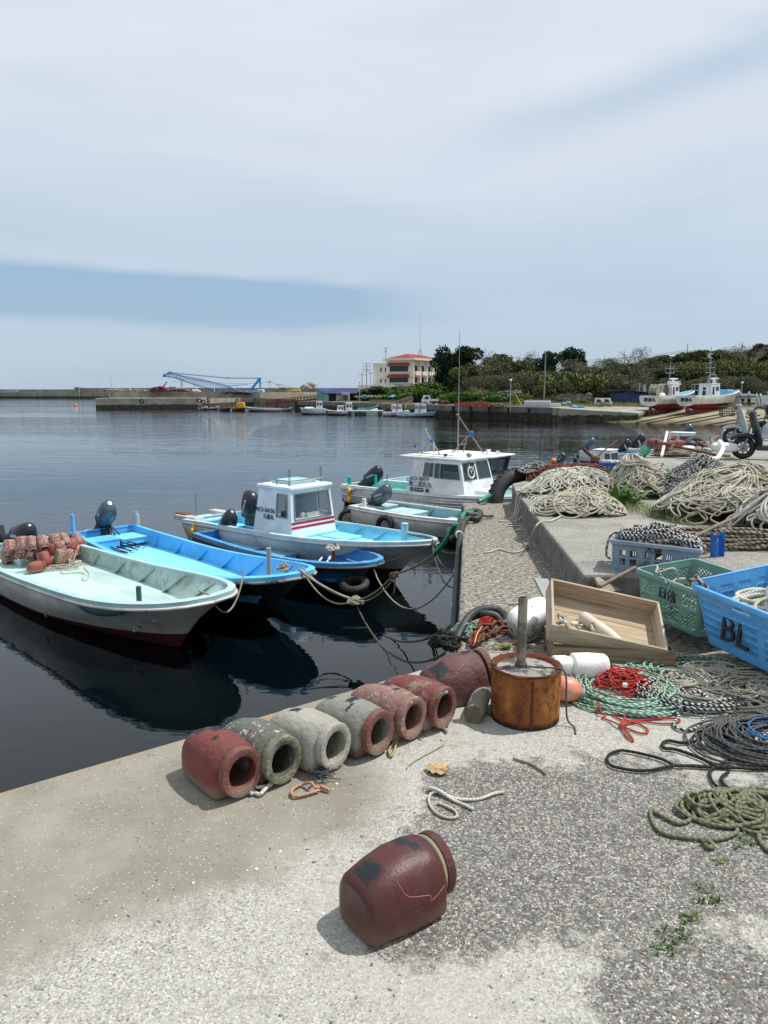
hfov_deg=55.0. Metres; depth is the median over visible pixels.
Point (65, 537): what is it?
octopus pot
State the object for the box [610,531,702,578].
plastic crate
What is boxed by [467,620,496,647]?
chain
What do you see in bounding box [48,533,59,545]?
octopus pot
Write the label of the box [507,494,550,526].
rope strand
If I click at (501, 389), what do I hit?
broadleaf tree
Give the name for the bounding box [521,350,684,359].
power line
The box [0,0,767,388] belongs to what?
sky
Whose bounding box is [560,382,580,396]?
broadleaf tree
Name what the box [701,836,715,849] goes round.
rope strand
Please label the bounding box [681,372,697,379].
broadleaf tree
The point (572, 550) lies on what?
pavement
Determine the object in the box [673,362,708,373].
bamboo clump
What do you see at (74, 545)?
octopus pot
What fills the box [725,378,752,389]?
broadleaf tree
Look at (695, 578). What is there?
rope knot
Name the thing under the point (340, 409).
moored boat
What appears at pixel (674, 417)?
slipway rail
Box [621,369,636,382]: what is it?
pine tree
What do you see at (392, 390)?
shrub
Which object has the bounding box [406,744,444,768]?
cord
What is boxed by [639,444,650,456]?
net bag
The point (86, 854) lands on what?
quay
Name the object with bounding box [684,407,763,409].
ground
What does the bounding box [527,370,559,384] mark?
bamboo clump
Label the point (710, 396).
fishing ship
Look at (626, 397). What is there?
shed
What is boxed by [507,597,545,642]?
foam float
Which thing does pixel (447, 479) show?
cabin boat
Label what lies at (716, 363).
bamboo clump
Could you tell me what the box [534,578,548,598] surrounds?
plank
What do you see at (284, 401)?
gangway
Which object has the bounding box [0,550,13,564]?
octopus pot
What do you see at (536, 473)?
net heap
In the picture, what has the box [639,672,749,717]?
rope coil
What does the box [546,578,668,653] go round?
wooden box
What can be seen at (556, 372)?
pine tree
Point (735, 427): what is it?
scooter
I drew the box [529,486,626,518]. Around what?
rope pile
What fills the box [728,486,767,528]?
rope pile
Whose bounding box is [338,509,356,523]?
tyre
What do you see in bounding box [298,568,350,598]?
mooring rope
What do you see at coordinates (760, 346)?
pine tree
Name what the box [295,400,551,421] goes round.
quay
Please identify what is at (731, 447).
foam block
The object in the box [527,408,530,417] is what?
fender post
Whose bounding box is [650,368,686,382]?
broadleaf tree
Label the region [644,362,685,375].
broadleaf tree
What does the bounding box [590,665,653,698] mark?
line tangle
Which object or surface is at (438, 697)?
cord
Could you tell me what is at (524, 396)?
shrub
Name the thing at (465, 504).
quay step
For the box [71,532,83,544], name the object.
octopus pot
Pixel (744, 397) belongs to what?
shed
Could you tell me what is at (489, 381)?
broadleaf tree
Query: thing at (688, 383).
broadleaf tree
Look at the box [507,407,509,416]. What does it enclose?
fender post
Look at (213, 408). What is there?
moored boat
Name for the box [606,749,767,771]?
rope strand
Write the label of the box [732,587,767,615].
rope coil
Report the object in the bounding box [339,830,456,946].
octopus pot
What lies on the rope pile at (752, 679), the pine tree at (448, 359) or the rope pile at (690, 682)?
the rope pile at (690, 682)
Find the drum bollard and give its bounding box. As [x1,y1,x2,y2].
[490,596,576,734]
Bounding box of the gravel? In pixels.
[107,655,767,1023]
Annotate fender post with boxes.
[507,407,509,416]
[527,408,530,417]
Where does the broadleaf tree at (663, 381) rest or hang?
on the hill
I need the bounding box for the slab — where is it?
[719,457,734,459]
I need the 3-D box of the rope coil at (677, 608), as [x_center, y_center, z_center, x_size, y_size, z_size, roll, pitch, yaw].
[1.910,0.551,4.511,0.383,0.132,0.432,-4,10,-22]
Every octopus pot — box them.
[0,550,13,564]
[2,539,14,556]
[12,546,23,559]
[15,536,27,553]
[24,551,36,560]
[25,535,38,551]
[26,560,45,572]
[36,550,52,566]
[37,534,49,550]
[47,543,54,558]
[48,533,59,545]
[53,549,66,564]
[55,540,66,549]
[59,532,69,546]
[63,549,74,562]
[66,538,77,551]
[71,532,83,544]
[74,544,85,556]
[182,727,261,799]
[224,718,301,784]
[270,707,350,772]
[315,696,393,757]
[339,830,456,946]
[351,683,426,741]
[384,674,456,730]
[419,648,491,706]
[647,438,658,446]
[650,442,661,448]
[654,448,668,453]
[655,439,666,448]
[673,440,685,445]
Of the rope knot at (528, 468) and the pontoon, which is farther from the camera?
the pontoon
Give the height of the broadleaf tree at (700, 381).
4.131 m
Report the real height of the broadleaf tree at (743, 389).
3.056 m
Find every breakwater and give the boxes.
[0,389,17,391]
[0,389,73,392]
[0,393,107,397]
[74,387,83,397]
[80,388,357,397]
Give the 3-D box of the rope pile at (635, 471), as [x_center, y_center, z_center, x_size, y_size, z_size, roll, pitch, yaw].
[3.013,-0.442,8.681,0.863,0.511,0.790,0,9,0]
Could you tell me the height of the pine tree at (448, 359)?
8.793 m
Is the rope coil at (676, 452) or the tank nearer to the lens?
the rope coil at (676, 452)
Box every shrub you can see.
[358,393,387,400]
[384,385,405,399]
[394,391,411,399]
[398,386,416,391]
[402,389,413,399]
[409,394,438,402]
[410,386,434,401]
[412,389,451,402]
[418,381,454,391]
[430,390,439,396]
[436,390,476,403]
[446,394,472,402]
[472,390,494,401]
[473,395,487,401]
[486,394,528,402]
[487,390,499,395]
[494,390,523,402]
[504,393,531,401]
[562,398,576,403]
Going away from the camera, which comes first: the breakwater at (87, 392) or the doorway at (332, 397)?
the doorway at (332, 397)
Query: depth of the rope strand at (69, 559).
12.15 m
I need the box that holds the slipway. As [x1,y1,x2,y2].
[608,408,764,425]
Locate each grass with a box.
[369,399,751,406]
[619,496,707,523]
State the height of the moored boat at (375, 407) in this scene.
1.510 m
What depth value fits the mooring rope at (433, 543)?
11.50 m
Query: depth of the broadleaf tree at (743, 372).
105.21 m
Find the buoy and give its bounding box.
[560,675,585,701]
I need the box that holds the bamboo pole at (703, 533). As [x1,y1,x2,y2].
[598,513,741,588]
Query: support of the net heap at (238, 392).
on the parapet
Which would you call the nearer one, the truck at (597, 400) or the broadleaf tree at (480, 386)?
the truck at (597, 400)
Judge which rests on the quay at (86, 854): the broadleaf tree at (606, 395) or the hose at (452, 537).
the hose at (452, 537)
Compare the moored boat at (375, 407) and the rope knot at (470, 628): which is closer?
the rope knot at (470, 628)
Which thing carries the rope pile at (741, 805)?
on the quay at (86, 854)
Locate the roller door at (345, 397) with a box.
[343,395,347,400]
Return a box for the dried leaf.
[426,763,449,774]
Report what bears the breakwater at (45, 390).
in the water
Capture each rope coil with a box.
[569,663,682,717]
[616,525,706,553]
[619,522,700,547]
[625,654,743,673]
[633,674,747,712]
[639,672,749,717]
[650,448,695,455]
[658,587,695,617]
[673,577,696,607]
[684,713,767,766]
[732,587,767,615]
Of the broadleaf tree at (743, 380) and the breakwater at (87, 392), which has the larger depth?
the breakwater at (87, 392)
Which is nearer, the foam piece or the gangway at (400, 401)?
the foam piece
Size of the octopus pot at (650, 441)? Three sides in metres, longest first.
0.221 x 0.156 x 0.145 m
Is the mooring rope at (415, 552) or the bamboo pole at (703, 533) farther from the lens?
the mooring rope at (415, 552)
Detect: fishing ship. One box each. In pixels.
[639,361,693,413]
[676,347,739,413]
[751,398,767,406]
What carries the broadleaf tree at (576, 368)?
on the hill
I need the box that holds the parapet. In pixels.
[108,392,361,397]
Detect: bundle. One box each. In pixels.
[633,524,767,550]
[696,441,704,446]
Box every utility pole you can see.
[362,363,371,387]
[540,353,549,398]
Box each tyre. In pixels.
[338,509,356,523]
[339,574,369,593]
[376,515,393,528]
[486,468,530,503]
[684,435,711,452]
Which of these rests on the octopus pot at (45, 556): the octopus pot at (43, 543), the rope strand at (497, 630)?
the octopus pot at (43, 543)
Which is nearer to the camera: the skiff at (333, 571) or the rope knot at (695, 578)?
the rope knot at (695, 578)
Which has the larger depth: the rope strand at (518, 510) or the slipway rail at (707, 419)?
the slipway rail at (707, 419)
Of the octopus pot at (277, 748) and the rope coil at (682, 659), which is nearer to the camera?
the octopus pot at (277, 748)
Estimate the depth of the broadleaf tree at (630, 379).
101.69 m
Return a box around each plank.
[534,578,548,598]
[594,577,619,591]
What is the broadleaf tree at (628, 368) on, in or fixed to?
on the hill
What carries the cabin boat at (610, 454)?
on the water
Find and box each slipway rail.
[617,411,668,421]
[636,413,684,422]
[647,412,702,422]
[668,414,718,423]
[682,413,736,423]
[706,415,759,424]
[719,417,763,425]
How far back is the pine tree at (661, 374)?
103.34 m
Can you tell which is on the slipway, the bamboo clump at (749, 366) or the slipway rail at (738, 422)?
the slipway rail at (738, 422)
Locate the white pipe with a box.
[660,431,667,457]
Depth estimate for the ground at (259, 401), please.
140.18 m
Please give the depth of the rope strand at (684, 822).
2.52 m
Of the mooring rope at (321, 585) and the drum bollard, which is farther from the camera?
the mooring rope at (321, 585)
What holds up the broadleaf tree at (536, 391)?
on the hill
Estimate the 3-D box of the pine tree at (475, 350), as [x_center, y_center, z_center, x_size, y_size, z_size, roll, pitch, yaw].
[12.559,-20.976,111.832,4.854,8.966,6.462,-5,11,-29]
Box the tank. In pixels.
[236,402,244,407]
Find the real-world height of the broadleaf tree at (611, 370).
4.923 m
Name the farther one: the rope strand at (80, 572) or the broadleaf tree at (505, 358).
the broadleaf tree at (505, 358)
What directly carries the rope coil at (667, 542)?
in the plastic crate at (642, 550)
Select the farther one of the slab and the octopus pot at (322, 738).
the slab
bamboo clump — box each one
[501,373,537,398]
[517,369,551,387]
[521,373,539,399]
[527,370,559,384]
[532,377,574,401]
[551,371,570,401]
[555,371,580,400]
[564,372,591,393]
[567,373,604,400]
[585,374,611,400]
[587,371,613,396]
[606,374,629,392]
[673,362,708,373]
[687,363,715,379]
[700,361,737,375]
[707,359,738,369]
[729,359,745,370]
[739,363,752,372]
[741,357,766,364]
[751,360,767,372]
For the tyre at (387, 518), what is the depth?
16.24 m
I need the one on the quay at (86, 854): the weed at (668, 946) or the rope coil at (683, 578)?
the weed at (668, 946)
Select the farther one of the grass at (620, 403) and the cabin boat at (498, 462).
the grass at (620, 403)
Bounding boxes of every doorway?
[329,394,335,400]
[350,394,357,400]
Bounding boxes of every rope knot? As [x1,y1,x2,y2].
[276,562,290,571]
[325,544,339,550]
[346,595,363,604]
[389,571,398,578]
[427,628,461,651]
[451,620,480,639]
[515,461,546,473]
[521,542,531,548]
[684,574,708,588]
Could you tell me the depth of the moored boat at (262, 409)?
112.17 m
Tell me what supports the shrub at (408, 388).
on the ground at (259, 401)
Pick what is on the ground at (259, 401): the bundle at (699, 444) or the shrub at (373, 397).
the shrub at (373, 397)
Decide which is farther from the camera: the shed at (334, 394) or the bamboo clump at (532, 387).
the shed at (334, 394)
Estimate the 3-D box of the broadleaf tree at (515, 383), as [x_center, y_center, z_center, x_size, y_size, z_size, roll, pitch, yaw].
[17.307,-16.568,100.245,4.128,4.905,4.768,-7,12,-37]
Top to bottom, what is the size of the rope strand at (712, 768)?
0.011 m
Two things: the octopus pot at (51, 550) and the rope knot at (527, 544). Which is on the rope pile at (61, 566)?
the octopus pot at (51, 550)
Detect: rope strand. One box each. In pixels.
[21,541,75,564]
[60,562,90,580]
[475,625,507,644]
[484,515,560,552]
[498,493,538,521]
[500,493,531,520]
[501,493,523,518]
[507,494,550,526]
[508,492,554,524]
[511,492,550,522]
[605,531,618,559]
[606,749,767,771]
[649,804,739,841]
[655,565,680,583]
[658,568,671,610]
[660,739,733,766]
[672,686,708,731]
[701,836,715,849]
[708,765,719,786]
[720,771,730,787]
[750,732,767,746]
[756,828,767,851]
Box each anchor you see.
[581,439,618,464]
[662,436,715,455]
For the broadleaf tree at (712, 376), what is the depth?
105.06 m
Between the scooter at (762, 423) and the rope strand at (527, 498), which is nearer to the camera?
the rope strand at (527, 498)
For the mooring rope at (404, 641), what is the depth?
7.52 m
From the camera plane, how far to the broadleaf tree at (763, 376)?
104.45 m
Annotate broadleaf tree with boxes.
[273,387,291,391]
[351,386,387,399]
[447,363,481,392]
[454,375,483,392]
[462,380,492,391]
[470,374,504,392]
[474,359,511,376]
[476,364,498,387]
[478,375,500,391]
[481,353,513,376]
[494,372,527,392]
[494,375,512,390]
[497,360,531,375]
[524,375,549,396]
[554,358,589,374]
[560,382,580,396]
[592,366,616,373]
[592,374,624,395]
[594,358,627,366]
[595,367,608,374]
[600,385,611,398]
[603,361,631,374]
[608,384,629,396]
[613,380,648,392]
[615,374,643,390]
[616,366,642,373]
[631,368,649,380]
[635,368,651,383]
[637,355,672,365]
[640,362,668,376]
[643,358,662,370]
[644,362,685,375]
[644,380,682,391]
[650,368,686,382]
[656,377,686,391]
[657,365,687,370]
[666,361,698,367]
[673,352,689,362]
[676,368,690,385]
[677,380,693,394]
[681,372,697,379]
[681,381,700,394]
[682,379,699,387]
[686,373,719,390]
[688,349,717,361]
[689,377,711,383]
[700,376,727,387]
[710,375,742,389]
[711,368,737,387]
[713,349,740,360]
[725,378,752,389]
[730,368,764,388]
[732,375,762,392]
[736,374,766,394]
[737,385,745,392]
[741,349,767,358]
[744,371,767,390]
[747,380,767,394]
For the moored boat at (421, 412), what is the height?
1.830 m
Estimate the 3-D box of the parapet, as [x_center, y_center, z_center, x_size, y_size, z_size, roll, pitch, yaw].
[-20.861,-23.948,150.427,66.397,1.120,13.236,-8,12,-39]
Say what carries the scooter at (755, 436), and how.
on the pavement
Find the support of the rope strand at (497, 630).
on the quay at (86, 854)
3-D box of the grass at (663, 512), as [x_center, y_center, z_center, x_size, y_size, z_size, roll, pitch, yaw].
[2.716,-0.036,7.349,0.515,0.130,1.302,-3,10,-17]
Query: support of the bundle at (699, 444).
on the sack
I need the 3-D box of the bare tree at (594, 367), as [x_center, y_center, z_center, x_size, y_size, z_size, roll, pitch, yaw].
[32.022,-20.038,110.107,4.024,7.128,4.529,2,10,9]
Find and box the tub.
[708,443,716,451]
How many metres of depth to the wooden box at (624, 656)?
4.02 m
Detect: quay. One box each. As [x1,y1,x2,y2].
[0,504,767,1023]
[95,397,315,408]
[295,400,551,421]
[552,406,655,421]
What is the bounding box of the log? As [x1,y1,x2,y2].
[464,685,490,722]
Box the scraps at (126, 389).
[102,388,147,391]
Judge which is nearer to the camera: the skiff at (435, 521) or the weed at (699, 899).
the weed at (699, 899)
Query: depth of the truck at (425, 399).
90.63 m
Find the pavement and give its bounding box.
[512,419,767,597]
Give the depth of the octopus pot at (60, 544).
12.24 m
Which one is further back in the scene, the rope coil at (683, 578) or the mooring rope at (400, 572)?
the mooring rope at (400, 572)
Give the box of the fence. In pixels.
[532,397,610,401]
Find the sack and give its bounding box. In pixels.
[701,447,711,451]
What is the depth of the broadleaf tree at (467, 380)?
99.84 m
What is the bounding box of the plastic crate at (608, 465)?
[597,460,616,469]
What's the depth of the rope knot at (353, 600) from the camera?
9.25 m
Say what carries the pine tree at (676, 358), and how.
on the hill
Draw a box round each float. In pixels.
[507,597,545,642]
[552,652,612,678]
[578,612,621,638]
[681,446,694,450]
[685,440,696,446]
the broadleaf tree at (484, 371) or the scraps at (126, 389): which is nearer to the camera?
the broadleaf tree at (484, 371)
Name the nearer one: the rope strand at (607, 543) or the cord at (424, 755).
the cord at (424, 755)
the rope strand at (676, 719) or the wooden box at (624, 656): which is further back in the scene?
the wooden box at (624, 656)
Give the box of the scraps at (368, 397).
[355,395,380,397]
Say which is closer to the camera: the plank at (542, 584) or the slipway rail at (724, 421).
the plank at (542, 584)
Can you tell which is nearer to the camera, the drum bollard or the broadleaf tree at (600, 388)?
the drum bollard
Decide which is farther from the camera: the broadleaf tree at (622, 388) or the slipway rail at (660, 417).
the broadleaf tree at (622, 388)
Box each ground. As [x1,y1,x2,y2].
[254,398,522,407]
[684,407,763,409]
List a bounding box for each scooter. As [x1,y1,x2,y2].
[718,391,767,442]
[730,393,767,458]
[752,392,767,439]
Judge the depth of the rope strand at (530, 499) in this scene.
8.37 m
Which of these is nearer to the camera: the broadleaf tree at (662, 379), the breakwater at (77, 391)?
the broadleaf tree at (662, 379)
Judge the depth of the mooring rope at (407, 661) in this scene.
7.79 m
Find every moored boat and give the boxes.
[207,406,218,409]
[219,407,230,410]
[232,408,244,410]
[245,407,280,410]
[281,407,291,410]
[300,401,325,413]
[326,402,351,414]
[357,405,378,409]
[383,404,402,415]
[397,404,436,416]
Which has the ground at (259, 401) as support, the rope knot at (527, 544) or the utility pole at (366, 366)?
the utility pole at (366, 366)
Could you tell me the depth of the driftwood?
13.93 m
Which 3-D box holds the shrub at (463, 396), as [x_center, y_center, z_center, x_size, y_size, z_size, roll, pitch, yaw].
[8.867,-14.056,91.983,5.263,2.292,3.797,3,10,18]
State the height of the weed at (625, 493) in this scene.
0.262 m
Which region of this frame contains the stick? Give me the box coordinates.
[513,757,546,774]
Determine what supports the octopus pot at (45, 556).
on the rope pile at (61, 566)
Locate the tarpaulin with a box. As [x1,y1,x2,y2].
[569,405,585,407]
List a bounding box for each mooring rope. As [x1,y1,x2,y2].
[199,571,244,612]
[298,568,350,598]
[300,568,346,604]
[346,559,453,609]
[356,606,445,663]
[358,555,432,599]
[358,578,395,602]
[378,530,454,561]
[383,625,449,642]
[407,534,454,553]
[408,533,452,587]
[412,534,453,570]
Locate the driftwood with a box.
[697,435,718,446]
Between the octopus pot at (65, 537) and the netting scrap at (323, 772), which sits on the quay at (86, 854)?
the netting scrap at (323, 772)
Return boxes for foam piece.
[712,440,724,459]
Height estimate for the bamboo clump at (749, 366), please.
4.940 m
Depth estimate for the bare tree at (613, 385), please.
100.53 m
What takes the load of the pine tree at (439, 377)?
on the hill
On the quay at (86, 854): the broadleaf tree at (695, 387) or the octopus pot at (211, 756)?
the octopus pot at (211, 756)
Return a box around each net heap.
[149,386,169,391]
[168,389,189,391]
[218,391,251,393]
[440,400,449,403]
[523,463,611,481]
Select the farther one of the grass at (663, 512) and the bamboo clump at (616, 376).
the bamboo clump at (616, 376)
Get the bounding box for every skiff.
[0,522,237,646]
[69,500,316,618]
[191,509,384,594]
[348,483,460,542]
[573,438,650,462]
[617,438,633,452]
[625,433,652,451]
[683,424,716,441]
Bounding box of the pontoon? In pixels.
[348,410,382,414]
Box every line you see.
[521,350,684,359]
[592,705,680,741]
[728,714,767,745]
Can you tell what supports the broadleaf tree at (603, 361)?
on the hill
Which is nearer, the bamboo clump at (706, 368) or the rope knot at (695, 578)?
the rope knot at (695, 578)
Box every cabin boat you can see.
[173,474,439,578]
[340,429,511,508]
[384,335,514,489]
[551,448,618,463]
[668,431,695,440]
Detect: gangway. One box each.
[265,395,316,405]
[381,396,411,410]
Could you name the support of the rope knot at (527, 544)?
attached to the rope strand at (528, 541)
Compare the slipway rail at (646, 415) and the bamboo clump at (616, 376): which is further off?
the bamboo clump at (616, 376)
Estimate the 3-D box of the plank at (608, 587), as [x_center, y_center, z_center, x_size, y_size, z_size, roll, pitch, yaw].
[1.517,0.490,4.998,0.180,0.120,0.020,-5,-28,-28]
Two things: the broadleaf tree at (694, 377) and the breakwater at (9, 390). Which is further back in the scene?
the breakwater at (9, 390)
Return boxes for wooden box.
[543,625,675,667]
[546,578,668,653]
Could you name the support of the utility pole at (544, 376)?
on the ground at (744, 408)
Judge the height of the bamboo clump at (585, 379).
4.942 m
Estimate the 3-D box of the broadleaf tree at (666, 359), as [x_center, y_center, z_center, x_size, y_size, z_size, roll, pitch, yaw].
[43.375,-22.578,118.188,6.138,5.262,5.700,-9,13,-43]
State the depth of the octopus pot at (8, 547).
12.17 m
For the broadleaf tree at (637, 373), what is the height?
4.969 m
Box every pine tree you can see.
[429,359,446,383]
[432,344,474,385]
[454,345,484,365]
[523,355,541,371]
[538,351,560,371]
[546,366,573,374]
[556,345,587,369]
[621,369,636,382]
[652,369,673,381]
[671,356,680,361]
[748,343,767,362]
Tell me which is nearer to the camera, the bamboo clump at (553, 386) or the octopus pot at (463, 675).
the octopus pot at (463, 675)
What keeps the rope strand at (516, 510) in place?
on the pavement
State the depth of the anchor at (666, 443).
12.10 m
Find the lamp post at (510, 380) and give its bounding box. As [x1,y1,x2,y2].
[509,379,511,408]
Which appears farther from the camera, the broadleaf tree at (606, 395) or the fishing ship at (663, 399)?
the broadleaf tree at (606, 395)
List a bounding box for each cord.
[249,781,272,796]
[290,781,330,797]
[387,701,412,756]
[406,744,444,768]
[427,791,458,819]
[428,786,504,810]
[437,690,448,732]
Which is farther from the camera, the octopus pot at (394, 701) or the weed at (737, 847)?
the octopus pot at (394, 701)
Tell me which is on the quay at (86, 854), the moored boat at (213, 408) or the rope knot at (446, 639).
the rope knot at (446, 639)
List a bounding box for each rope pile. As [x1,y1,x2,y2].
[44,558,87,571]
[516,466,612,498]
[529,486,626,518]
[604,453,669,495]
[644,453,767,497]
[649,664,743,691]
[650,460,767,527]
[674,786,767,835]
[684,657,767,713]
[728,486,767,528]
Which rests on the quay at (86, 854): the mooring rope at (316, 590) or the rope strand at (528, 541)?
the rope strand at (528, 541)
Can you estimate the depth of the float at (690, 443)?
13.71 m
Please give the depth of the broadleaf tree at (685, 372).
104.58 m
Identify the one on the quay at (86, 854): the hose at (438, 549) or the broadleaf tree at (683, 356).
the hose at (438, 549)
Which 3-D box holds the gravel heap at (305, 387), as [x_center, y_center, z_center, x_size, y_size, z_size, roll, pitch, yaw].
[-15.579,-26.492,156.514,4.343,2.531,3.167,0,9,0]
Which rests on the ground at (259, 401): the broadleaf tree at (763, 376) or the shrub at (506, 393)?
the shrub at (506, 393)
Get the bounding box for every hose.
[432,510,473,556]
[446,508,481,540]
[450,509,483,629]
[454,605,507,640]
[477,493,491,503]
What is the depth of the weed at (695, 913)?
2.12 m
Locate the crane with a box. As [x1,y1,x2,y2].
[162,371,264,391]
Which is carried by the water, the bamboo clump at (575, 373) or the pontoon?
the pontoon
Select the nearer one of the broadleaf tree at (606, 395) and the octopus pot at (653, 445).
the octopus pot at (653, 445)
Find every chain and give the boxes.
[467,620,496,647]
[477,630,511,640]
[492,620,508,632]
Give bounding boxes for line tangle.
[478,616,494,623]
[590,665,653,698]
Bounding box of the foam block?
[716,442,737,451]
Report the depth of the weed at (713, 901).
2.19 m
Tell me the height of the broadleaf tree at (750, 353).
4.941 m
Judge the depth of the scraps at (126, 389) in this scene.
134.56 m
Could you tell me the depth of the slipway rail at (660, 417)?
74.96 m
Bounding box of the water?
[0,398,739,792]
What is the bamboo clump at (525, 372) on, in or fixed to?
on the hill
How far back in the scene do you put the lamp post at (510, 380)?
77.93 m
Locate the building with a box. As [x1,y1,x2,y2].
[358,313,440,390]
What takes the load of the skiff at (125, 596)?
on the water
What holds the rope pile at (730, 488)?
on the pavement
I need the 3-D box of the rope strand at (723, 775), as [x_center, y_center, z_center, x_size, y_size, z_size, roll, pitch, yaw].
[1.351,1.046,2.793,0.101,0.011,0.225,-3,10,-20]
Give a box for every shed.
[316,388,361,400]
[607,383,653,406]
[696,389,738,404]
[735,393,758,405]
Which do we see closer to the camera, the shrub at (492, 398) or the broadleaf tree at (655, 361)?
the shrub at (492, 398)
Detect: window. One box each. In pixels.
[390,366,407,371]
[390,378,407,382]
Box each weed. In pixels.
[493,642,509,650]
[606,483,651,504]
[650,922,695,944]
[650,939,675,955]
[679,911,699,923]
[690,881,715,892]
[693,896,705,903]
[704,893,725,903]
[711,857,728,865]
[732,843,744,849]
[735,831,759,844]
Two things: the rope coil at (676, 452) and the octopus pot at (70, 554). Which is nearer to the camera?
the octopus pot at (70, 554)
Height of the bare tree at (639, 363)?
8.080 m
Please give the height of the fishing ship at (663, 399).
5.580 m
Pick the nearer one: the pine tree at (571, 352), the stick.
the stick
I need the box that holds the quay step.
[461,503,511,511]
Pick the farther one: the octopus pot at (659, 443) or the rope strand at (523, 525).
the octopus pot at (659, 443)
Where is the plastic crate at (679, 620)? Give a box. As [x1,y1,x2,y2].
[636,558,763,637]
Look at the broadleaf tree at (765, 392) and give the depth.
100.61 m
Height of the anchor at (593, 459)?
0.473 m
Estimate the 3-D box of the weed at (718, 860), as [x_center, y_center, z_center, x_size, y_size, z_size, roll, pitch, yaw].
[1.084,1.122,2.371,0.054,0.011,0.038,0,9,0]
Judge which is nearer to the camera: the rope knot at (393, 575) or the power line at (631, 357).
the rope knot at (393, 575)
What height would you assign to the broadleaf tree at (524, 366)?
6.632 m
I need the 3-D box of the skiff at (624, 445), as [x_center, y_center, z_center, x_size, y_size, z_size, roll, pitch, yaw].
[11.929,-2.368,31.244,5.394,1.372,1.422,7,12,36]
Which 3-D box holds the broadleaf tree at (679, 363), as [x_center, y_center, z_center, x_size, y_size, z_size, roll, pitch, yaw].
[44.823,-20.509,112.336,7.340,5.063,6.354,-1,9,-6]
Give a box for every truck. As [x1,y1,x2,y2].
[421,395,438,403]
[584,398,603,406]
[595,398,611,406]
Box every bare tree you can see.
[473,348,513,376]
[515,348,540,371]
[587,356,612,373]
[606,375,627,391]
[608,345,653,368]
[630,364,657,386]
[713,341,767,360]
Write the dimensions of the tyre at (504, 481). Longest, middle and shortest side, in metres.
1.084 x 1.084 x 0.209 m
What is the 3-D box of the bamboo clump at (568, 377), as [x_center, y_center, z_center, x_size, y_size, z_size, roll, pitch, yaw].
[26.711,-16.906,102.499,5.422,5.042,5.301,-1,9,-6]
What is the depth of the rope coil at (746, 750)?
3.10 m
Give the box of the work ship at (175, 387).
[163,380,185,388]
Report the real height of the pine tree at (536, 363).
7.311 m
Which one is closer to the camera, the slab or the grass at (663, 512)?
the grass at (663, 512)
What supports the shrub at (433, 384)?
on the ground at (259, 401)
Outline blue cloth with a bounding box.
[710,531,724,556]
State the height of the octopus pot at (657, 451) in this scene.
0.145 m
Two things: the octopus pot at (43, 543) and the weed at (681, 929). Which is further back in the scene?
the octopus pot at (43, 543)
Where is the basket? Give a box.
[691,564,767,671]
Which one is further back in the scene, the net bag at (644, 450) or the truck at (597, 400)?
the truck at (597, 400)
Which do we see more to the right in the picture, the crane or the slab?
the slab
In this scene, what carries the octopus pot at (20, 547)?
in the skiff at (125, 596)
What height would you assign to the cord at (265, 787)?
0.024 m
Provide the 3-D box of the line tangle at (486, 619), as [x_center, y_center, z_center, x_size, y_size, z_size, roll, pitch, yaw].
[0.648,0.673,4.641,0.114,0.036,0.097,0,9,0]
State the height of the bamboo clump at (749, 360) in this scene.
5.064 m
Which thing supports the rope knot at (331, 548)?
attached to the skiff at (333, 571)
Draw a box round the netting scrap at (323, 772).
[307,759,340,788]
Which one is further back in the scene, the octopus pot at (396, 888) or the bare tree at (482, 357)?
the bare tree at (482, 357)
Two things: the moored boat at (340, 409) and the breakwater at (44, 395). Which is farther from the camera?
the breakwater at (44, 395)
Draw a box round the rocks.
[555,392,592,399]
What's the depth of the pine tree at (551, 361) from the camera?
109.01 m
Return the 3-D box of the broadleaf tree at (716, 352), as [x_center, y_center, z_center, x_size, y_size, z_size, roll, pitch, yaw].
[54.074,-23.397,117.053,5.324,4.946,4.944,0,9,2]
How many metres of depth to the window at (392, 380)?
214.41 m
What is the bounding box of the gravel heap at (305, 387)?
[300,381,319,391]
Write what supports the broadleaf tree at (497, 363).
on the hill
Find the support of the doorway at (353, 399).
in the shed at (334, 394)
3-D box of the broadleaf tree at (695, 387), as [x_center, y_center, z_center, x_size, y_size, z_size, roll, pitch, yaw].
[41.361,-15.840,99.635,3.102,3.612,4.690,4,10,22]
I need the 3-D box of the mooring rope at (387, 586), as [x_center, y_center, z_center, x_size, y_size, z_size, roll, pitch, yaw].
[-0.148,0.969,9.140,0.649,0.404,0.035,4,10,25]
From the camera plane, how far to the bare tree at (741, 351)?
112.65 m
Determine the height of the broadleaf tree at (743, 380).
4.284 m
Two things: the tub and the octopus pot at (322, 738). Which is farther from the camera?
the tub
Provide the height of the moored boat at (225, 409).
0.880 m
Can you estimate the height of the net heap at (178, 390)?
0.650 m
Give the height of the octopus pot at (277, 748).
0.207 m
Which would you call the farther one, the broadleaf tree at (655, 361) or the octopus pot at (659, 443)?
the broadleaf tree at (655, 361)
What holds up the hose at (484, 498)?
on the quay step

